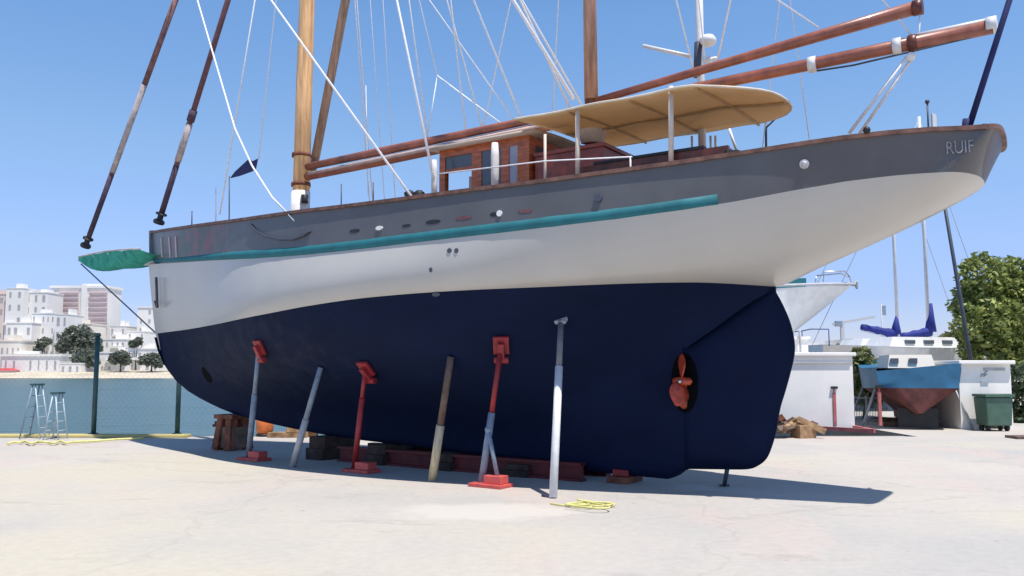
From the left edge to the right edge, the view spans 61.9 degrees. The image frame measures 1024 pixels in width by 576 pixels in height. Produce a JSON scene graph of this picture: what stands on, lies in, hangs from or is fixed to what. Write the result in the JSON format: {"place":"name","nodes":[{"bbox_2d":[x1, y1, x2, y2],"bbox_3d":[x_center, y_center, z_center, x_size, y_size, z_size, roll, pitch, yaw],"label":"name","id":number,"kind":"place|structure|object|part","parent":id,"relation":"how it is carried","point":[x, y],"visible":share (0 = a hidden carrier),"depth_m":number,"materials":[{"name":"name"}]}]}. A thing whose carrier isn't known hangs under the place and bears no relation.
{"place":"outdoors","nodes":[
{"label":"outdoors","id":0,"kind":"place"},
{"bbox_2d":[0,371,172,377],"bbox_3d":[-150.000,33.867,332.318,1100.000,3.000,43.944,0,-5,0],"label":"beach","id":1,"kind":"structure","parent":0,"point":[135,374],"depth_m":330.28,"materials":[{"name":"beige sand"}]},
{"bbox_2d":[0,368,19,372],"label":"beach kiosk","id":2,"kind":"object","parent":1,"relation":"on","point":[8,370],"visible":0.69,"depth_m":339.02,"materials":[{"name":"red fabric"}]},
{"bbox_2d":[0,351,71,371],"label":"apartment block","id":3,"kind":"structure","parent":1,"relation":"on","point":[38,359],"depth_m":344.66,"materials":[{"name":"white concrete"}]},
{"bbox_2d":[59,358,93,371],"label":"apartment block","id":4,"kind":"structure","parent":1,"relation":"on","point":[65,367],"depth_m":342.55,"materials":[{"name":"white paint"}]},
{"bbox_2d":[68,347,100,367],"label":"shore tree","id":5,"kind":"object","parent":1,"relation":"on","point":[87,353],"visible":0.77,"depth_m":346.65,"materials":[{"name":"green plant"}]},
{"bbox_2d":[107,349,132,371],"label":"shore tree","id":6,"kind":"object","parent":1,"relation":"on","point":[121,356],"visible":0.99,"depth_m":344.30,"materials":[{"name":"green plant"}]},
{"bbox_2d":[136,351,163,371],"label":"shore tree","id":7,"kind":"object","parent":1,"relation":"on","point":[156,361],"visible":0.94,"depth_m":344.29,"materials":[{"name":"green plant"}]},
{"bbox_2d":[129,370,167,370],"bbox_3d":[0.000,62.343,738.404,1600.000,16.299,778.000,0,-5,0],"label":"hills","id":8,"kind":"structure","parent":0,"point":[147,370],"depth_m":358.03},
{"bbox_2d":[0,290,5,339],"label":"apartment block","id":9,"kind":"structure","parent":8,"relation":"on","point":[2,304],"depth_m":400.81,"materials":[{"name":"white concrete"}]},
{"bbox_2d":[0,335,35,367],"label":"apartment block","id":10,"kind":"structure","parent":8,"relation":"on","point":[12,344],"depth_m":351.40,"materials":[{"name":"white paint"}]},
{"bbox_2d":[3,283,40,339],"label":"apartment block","id":11,"kind":"structure","parent":8,"relation":"on","point":[17,303],"depth_m":399.20,"materials":[{"name":"white paint"}]},
{"bbox_2d":[5,317,40,340],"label":"apartment block","id":12,"kind":"structure","parent":8,"relation":"on","point":[26,328],"depth_m":368.06,"materials":[{"name":"white paint"}]},
{"bbox_2d":[32,336,52,353],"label":"shore tree","id":13,"kind":"object","parent":8,"relation":"on","point":[42,342],"visible":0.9,"depth_m":354.27,"materials":[{"name":"green plant"}]},
{"bbox_2d":[28,289,63,316],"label":"apartment block","id":14,"kind":"structure","parent":8,"relation":"on","point":[48,299],"depth_m":403.48,"materials":[{"name":"white paint"}]},
{"bbox_2d":[31,309,62,353],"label":"apartment block","id":15,"kind":"structure","parent":8,"relation":"on","point":[45,318],"depth_m":375.16,"materials":[{"name":"white paint"}]},
{"bbox_2d":[54,309,84,353],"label":"apartment block","id":16,"kind":"structure","parent":8,"relation":"on","point":[64,321],"depth_m":372.42,"materials":[{"name":"white paint"}]},
{"bbox_2d":[54,323,103,353],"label":"shore tree","id":17,"kind":"object","parent":8,"relation":"on","point":[78,339],"visible":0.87,"depth_m":361.69,"materials":[{"name":"green plant"}]},
{"bbox_2d":[49,284,122,338],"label":"apartment block","id":18,"kind":"structure","parent":8,"relation":"on","point":[97,303],"depth_m":420.85,"materials":[{"name":"white concrete"}]},
{"bbox_2d":[83,319,106,338],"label":"apartment block","id":19,"kind":"structure","parent":8,"relation":"on","point":[99,328],"depth_m":392.40,"materials":[{"name":"white paint"}]},
{"bbox_2d":[100,334,131,351],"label":"apartment block","id":20,"kind":"structure","parent":8,"relation":"on","point":[113,345],"depth_m":384.30,"materials":[{"name":"white paint"}]},
{"bbox_2d":[99,347,132,370],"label":"apartment block","id":21,"kind":"structure","parent":8,"relation":"on","point":[107,366],"depth_m":356.57,"materials":[{"name":"white paint"}]},
{"bbox_2d":[109,321,136,338],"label":"apartment block","id":22,"kind":"structure","parent":8,"relation":"on","point":[124,327],"depth_m":411.97,"materials":[{"name":"white concrete"}]},
{"bbox_2d":[128,337,143,369],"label":"shore tree","id":23,"kind":"object","parent":8,"relation":"on","point":[136,342],"visible":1,"depth_m":360.31,"materials":[{"name":"green plant"}]},
{"bbox_2d":[126,326,156,347],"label":"apartment block","id":24,"kind":"structure","parent":8,"relation":"on","point":[146,334],"depth_m":395.30,"materials":[{"name":"white paint"}]},
{"bbox_2d":[137,306,154,331],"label":"apartment block","id":25,"kind":"structure","parent":8,"relation":"on","point":[145,314],"depth_m":415.47,"materials":[{"name":"white paint"}]},
{"bbox_2d":[127,343,166,369],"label":"apartment block","id":26,"kind":"structure","parent":8,"relation":"on","point":[148,348],"depth_m":360.95,"materials":[{"name":"white paint"}]},
{"bbox_2d":[0,378,322,435],"bbox_3d":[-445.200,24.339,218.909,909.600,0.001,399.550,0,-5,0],"label":"water","id":27,"kind":"structure","parent":0,"point":[13,425],"depth_m":82.45,"materials":[{"name":"teal liquid"}]},
{"bbox_2d":[0,397,1023,575],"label":"ground","id":28,"kind":"structure","parent":0,"point":[946,501],"depth_m":9.30,"materials":[{"name":"concrete"}]},
{"bbox_2d":[19,383,49,438],"bbox_3d":[-10.896,2.815,19.537,0.500,1.248,0.432,0,-5,0],"label":"stepladder","id":29,"kind":"object","parent":28,"relation":"on","point":[36,402],"visible":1,"depth_m":19.46,"materials":[{"name":"metal"}]},
{"bbox_2d":[42,392,67,439],"bbox_3d":[-10.266,2.880,19.238,0.372,1.061,0.432,0,-5,0],"label":"stepladder","id":30,"kind":"object","parent":28,"relation":"on","point":[56,411],"visible":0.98,"depth_m":19.14,"materials":[{"name":"metal"}]},
{"bbox_2d":[7,437,143,444],"bbox_3d":[-9.227,3.254,18.099,2.606,0.068,0.798,2,-6,-21],"label":"hose","id":31,"kind":"object","parent":28,"relation":"on","point":[69,442],"visible":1,"depth_m":18.02,"materials":[{"name":"yellow rubber"}]},
{"bbox_2d":[0,434,191,437],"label":"kerb","id":32,"kind":"structure","parent":28,"relation":"on","point":[101,435],"depth_m":19.66,"materials":[{"name":"beige concrete"}]},
{"bbox_2d":[0,333,282,433],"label":"quay fence","id":33,"kind":"object","parent":32,"relation":"on","point":[95,392],"visible":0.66,"depth_m":19.98,"materials":[{"name":"green metal"}]},
{"bbox_2d":[211,413,253,450],"bbox_3d":[-5.510,2.850,16.849,0.550,0.710,0.601,-4,-6,34],"label":"keel block","id":34,"kind":"object","parent":28,"relation":"on","point":[231,432],"depth_m":16.68,"materials":[{"name":"wood"}]},
{"bbox_2d":[237,340,271,461],"bbox_3d":[-4.348,1.948,14.716,0.516,2.068,1.188,3,-6,-30],"label":"jack stand","id":35,"kind":"object","parent":28,"relation":"on","point":[257,455],"visible":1,"depth_m":14.63,"materials":[{"name":"grey metal"}]},
{"bbox_2d":[256,420,273,436],"bbox_3d":[-5.825,3.236,20.111,0.400,0.510,0.400,0,-5,0],"label":"buoy","id":36,"kind":"object","parent":28,"relation":"on","point":[262,429],"visible":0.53,"depth_m":19.93,"materials":[{"name":"orange plastic"}]},
{"bbox_2d":[267,427,317,437],"bbox_3d":[-4.983,3.300,19.988,1.300,0.350,0.658,0,-5,0],"label":"timber stack","id":37,"kind":"object","parent":28,"relation":"on","point":[290,433],"visible":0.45,"depth_m":19.65,"materials":[{"name":"brown wood"}]},
{"bbox_2d":[289,366,322,467],"bbox_3d":[-3.318,2.090,13.758,0.660,1.642,0.106,-3,-6,30],"label":"shoring pole","id":38,"kind":"object","parent":28,"relation":"on","point":[299,442],"visible":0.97,"depth_m":13.72,"materials":[{"name":"grey metal"}]},
{"bbox_2d":[305,435,354,460],"bbox_3d":[-3.214,2.841,15.294,0.420,0.397,0.900,-4,-6,34],"label":"timber block","id":39,"kind":"object","parent":28,"relation":"on","point":[322,447],"depth_m":14.98,"materials":[{"name":"wood"}]},
{"bbox_2d":[341,361,380,473],"bbox_3d":[-2.337,1.990,13.191,0.590,1.699,0.427,-4,-6,34],"label":"jack stand","id":40,"kind":"object","parent":28,"relation":"on","point":[367,371],"visible":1,"depth_m":13.09,"materials":[{"name":"red metal"}]},
{"bbox_2d":[364,443,413,465],"bbox_3d":[-2.053,2.803,14.511,0.420,0.327,0.900,-4,-6,34],"label":"timber block","id":41,"kind":"object","parent":28,"relation":"on","point":[377,453],"depth_m":14.18,"materials":[{"name":"wood"}]},
{"bbox_2d":[78,0,1012,478],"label":"classic yacht","id":42,"kind":"object","parent":41,"relation":"on","point":[656,278],"visible":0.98,"depth_m":11.80,"materials":[{"name":"white paint"}]},
{"bbox_2d":[428,356,453,481],"bbox_3d":[-1.006,1.860,12.107,0.456,1.781,0.123,-4,-7,38],"label":"shoring pole","id":43,"kind":"object","parent":28,"relation":"on","point":[436,451],"visible":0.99,"depth_m":12.06,"materials":[{"name":"grey metal"}]},
{"bbox_2d":[429,451,463,471],"bbox_3d":[-0.893,2.763,13.729,0.420,0.261,0.900,-4,-6,34],"label":"timber block","id":44,"kind":"object","parent":28,"relation":"on","point":[447,461],"depth_m":13.33,"materials":[{"name":"wood"}]},
{"bbox_2d":[337,445,585,481],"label":"cradle beam","id":45,"kind":"structure","parent":28,"relation":"on","point":[540,469],"depth_m":13.13,"materials":[{"name":"red metal"}]},
{"bbox_2d":[368,442,610,476],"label":"cradle beam","id":46,"kind":"structure","parent":28,"relation":"on","point":[592,473],"depth_m":12.83,"materials":[{"name":"red metal"}]},
{"bbox_2d":[468,336,512,488],"bbox_3d":[-0.268,1.679,11.678,0.540,2.037,0.398,-4,-6,34],"label":"jack stand","id":47,"kind":"object","parent":28,"relation":"on","point":[496,480],"visible":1,"depth_m":11.63,"materials":[{"name":"red metal"}]},
{"bbox_2d":[502,463,529,477],"bbox_3d":[0.268,2.731,12.945,0.420,0.179,0.900,-4,-6,34],"label":"timber block","id":48,"kind":"object","parent":28,"relation":"on","point":[517,470],"depth_m":12.57,"materials":[{"name":"wood"}]},
{"bbox_2d":[541,317,567,498],"bbox_3d":[0.556,1.501,11.091,0.216,2.318,0.992,-1,-6,13],"label":"shoring pole","id":49,"kind":"object","parent":28,"relation":"on","point":[554,465],"visible":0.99,"depth_m":10.97,"materials":[{"name":"metal"}]},
{"bbox_2d":[550,499,615,508],"bbox_3d":[0.824,2.489,9.775,0.758,0.060,0.665,0,-5,0],"label":"rope coil","id":50,"kind":"object","parent":28,"relation":"on","point":[592,504],"visible":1,"depth_m":9.78,"materials":[{"name":"yellow fabric"}]},
{"bbox_2d":[607,469,642,484],"bbox_3d":[1.595,2.646,12.055,0.320,0.182,0.500,-4,-6,34],"label":"chock","id":51,"kind":"object","parent":28,"relation":"on","point":[619,476],"visible":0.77,"depth_m":11.90,"materials":[{"name":"wood"}]},
{"bbox_2d":[719,470,728,485],"bbox_3d":[2.884,2.530,11.451,0.125,0.349,0.493,0,-5,3],"label":"rudder prop","id":52,"kind":"object","parent":28,"relation":"on","point":[725,477],"visible":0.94,"depth_m":11.45,"materials":[{"name":"metal"}]},
{"bbox_2d":[776,414,826,438],"bbox_3d":[6.527,3.215,19.952,1.329,0.550,1.251,0,-5,0],"label":"scrap pile","id":53,"kind":"object","parent":28,"relation":"on","point":[800,427],"visible":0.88,"depth_m":19.52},
{"bbox_2d":[776,271,857,332],"bbox_3d":[5.584,1.493,26.123,9.675,5.103,2.997,-1,-5,8],"label":"hauled yacht","id":54,"kind":"object","parent":28,"relation":"on","point":[802,303],"visible":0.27,"depth_m":25.18,"materials":[{"name":"white paint"}]},
{"bbox_2d":[779,330,855,427],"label":"shed","id":55,"kind":"structure","parent":28,"relation":"on","point":[813,379],"depth_m":22.45,"materials":[{"name":"grey paint"}]},
{"bbox_2d":[822,385,882,432],"bbox_3d":[8.477,3.156,22.670,1.563,1.147,2.892,5,-7,-44],"label":"steel cradle","id":56,"kind":"object","parent":28,"relation":"on","point":[856,428],"visible":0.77,"depth_m":22.34,"materials":[{"name":"red metal"}]},
{"bbox_2d":[832,316,874,339],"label":"tower crane","id":57,"kind":"object","parent":28,"relation":"on","point":[840,324],"visible":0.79,"depth_m":159.86,"materials":[{"name":"grey paint"}]},
{"bbox_2d":[854,396,877,424],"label":"gate","id":58,"kind":"structure","parent":28,"relation":"on","point":[866,402],"depth_m":24.31,"materials":[{"name":"grey metal"}]},
{"bbox_2d":[850,345,885,418],"bbox_3d":[11.179,2.966,26.834,1.427,2.328,1.289,0,-5,0],"label":"shrub","id":59,"kind":"object","parent":28,"relation":"on","point":[864,355],"visible":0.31,"depth_m":26.66,"materials":[{"name":"green plant"}]},
{"bbox_2d":[793,222,957,407],"bbox_3d":[14.804,-0.888,34.983,8.200,11.500,2.600,1,-5,-12],"label":"sail boat","id":60,"kind":"object","parent":28,"relation":"on","point":[895,331],"visible":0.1,"depth_m":34.91,"materials":[{"name":"white paint"}]},
{"bbox_2d":[880,304,885,336],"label":"flagpole","id":61,"kind":"object","parent":28,"relation":"on","point":[883,310],"visible":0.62,"depth_m":90.10,"materials":[{"name":"white metal"}]},
{"bbox_2d":[801,116,985,410],"bbox_3d":[15.095,-1.075,32.992,8.200,11.500,2.600,1,-5,-12],"label":"sail boat","id":62,"kind":"object","parent":28,"relation":"on","point":[922,341],"visible":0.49,"depth_m":31.95,"materials":[{"name":"white paint"}]},
{"bbox_3d":[14.861,2.014,31.872,0.400,0.140,0.090,1,-5,-12],"label":"cabin window","id":63,"kind":"part","parent":62,"relation":"part of","materials":[{"name":"grey glass"}]},
{"bbox_3d":[15.644,2.029,32.038,0.400,0.140,0.090,1,-5,-12],"label":"cabin window","id":64,"kind":"part","parent":62,"relation":"part of","materials":[{"name":"grey glass"}]},
{"bbox_3d":[16.427,2.045,32.203,0.400,0.140,0.090,1,-5,-12],"label":"cabin window","id":65,"kind":"part","parent":62,"relation":"part of","materials":[{"name":"grey glass"}]},
{"bbox_2d":[855,355,973,429],"bbox_3d":[11.478,2.996,25.250,2.863,1.973,6.500,-2,-6,16],"label":"blue boat","id":66,"kind":"object","parent":28,"relation":"on","point":[914,389],"visible":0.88,"depth_m":22.32,"materials":[{"name":"paint"}]},
{"bbox_2d":[938,330,954,336],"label":"round tree","id":67,"kind":"object","parent":28,"relation":"on","point":[947,334],"visible":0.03,"depth_m":47.88,"materials":[{"name":"green plant"}]},
{"bbox_2d":[944,209,972,359],"bbox_3d":[14.293,0.221,27.098,1.182,7.833,0.400,0,-5,0],"label":"leaning pole","id":68,"kind":"object","parent":28,"relation":"on","point":[964,322],"visible":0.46,"depth_m":27.08,"materials":[{"name":"metal"}]},
{"bbox_2d":[931,360,1014,428],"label":"arched building","id":69,"kind":"structure","parent":28,"relation":"on","point":[985,376],"depth_m":22.47,"materials":[{"name":"white paint"}]},
{"bbox_2d":[944,250,1023,375],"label":"broadleaf tree","id":70,"kind":"object","parent":28,"relation":"on","point":[994,306],"visible":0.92,"depth_m":29.55,"materials":[{"name":"green plant"}]},
{"bbox_2d":[972,394,1014,430],"bbox_3d":[12.355,3.179,21.879,0.740,0.953,0.660,0,-5,0],"label":"wheeled bin","id":71,"kind":"object","parent":28,"relation":"on","point":[993,410],"visible":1,"depth_m":21.62,"materials":[{"name":"green plastic"}]},
{"bbox_2d":[1010,362,1023,422],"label":"shrub","id":72,"kind":"object","parent":28,"relation":"on","point":[1017,388],"visible":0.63,"depth_m":25.05,"materials":[{"name":"green plant"}]},
{"bbox_2d":[0,0,1023,344],"label":"sky","id":73,"kind":"structure","parent":0,"point":[72,72],"materials":[{"name":"blue"}]},
{"bbox_2d":[191,429,916,436],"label":"quay wall","id":74,"kind":"structure","parent":0,"point":[879,433],"depth_m":22.36,"materials":[{"name":"concrete"}]},
{"bbox_2d":[825,338,869,344],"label":"white house","id":75,"kind":"structure","parent":0,"point":[833,342],"depth_m":94.72,"materials":[{"name":"white paint"}]},
{"bbox_2d":[1005,435,1023,438],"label":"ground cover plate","id":76,"kind":"object","parent":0,"point":[1015,436],"visible":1,"depth_m":19.42,"materials":[{"name":"metal"}]}
]}

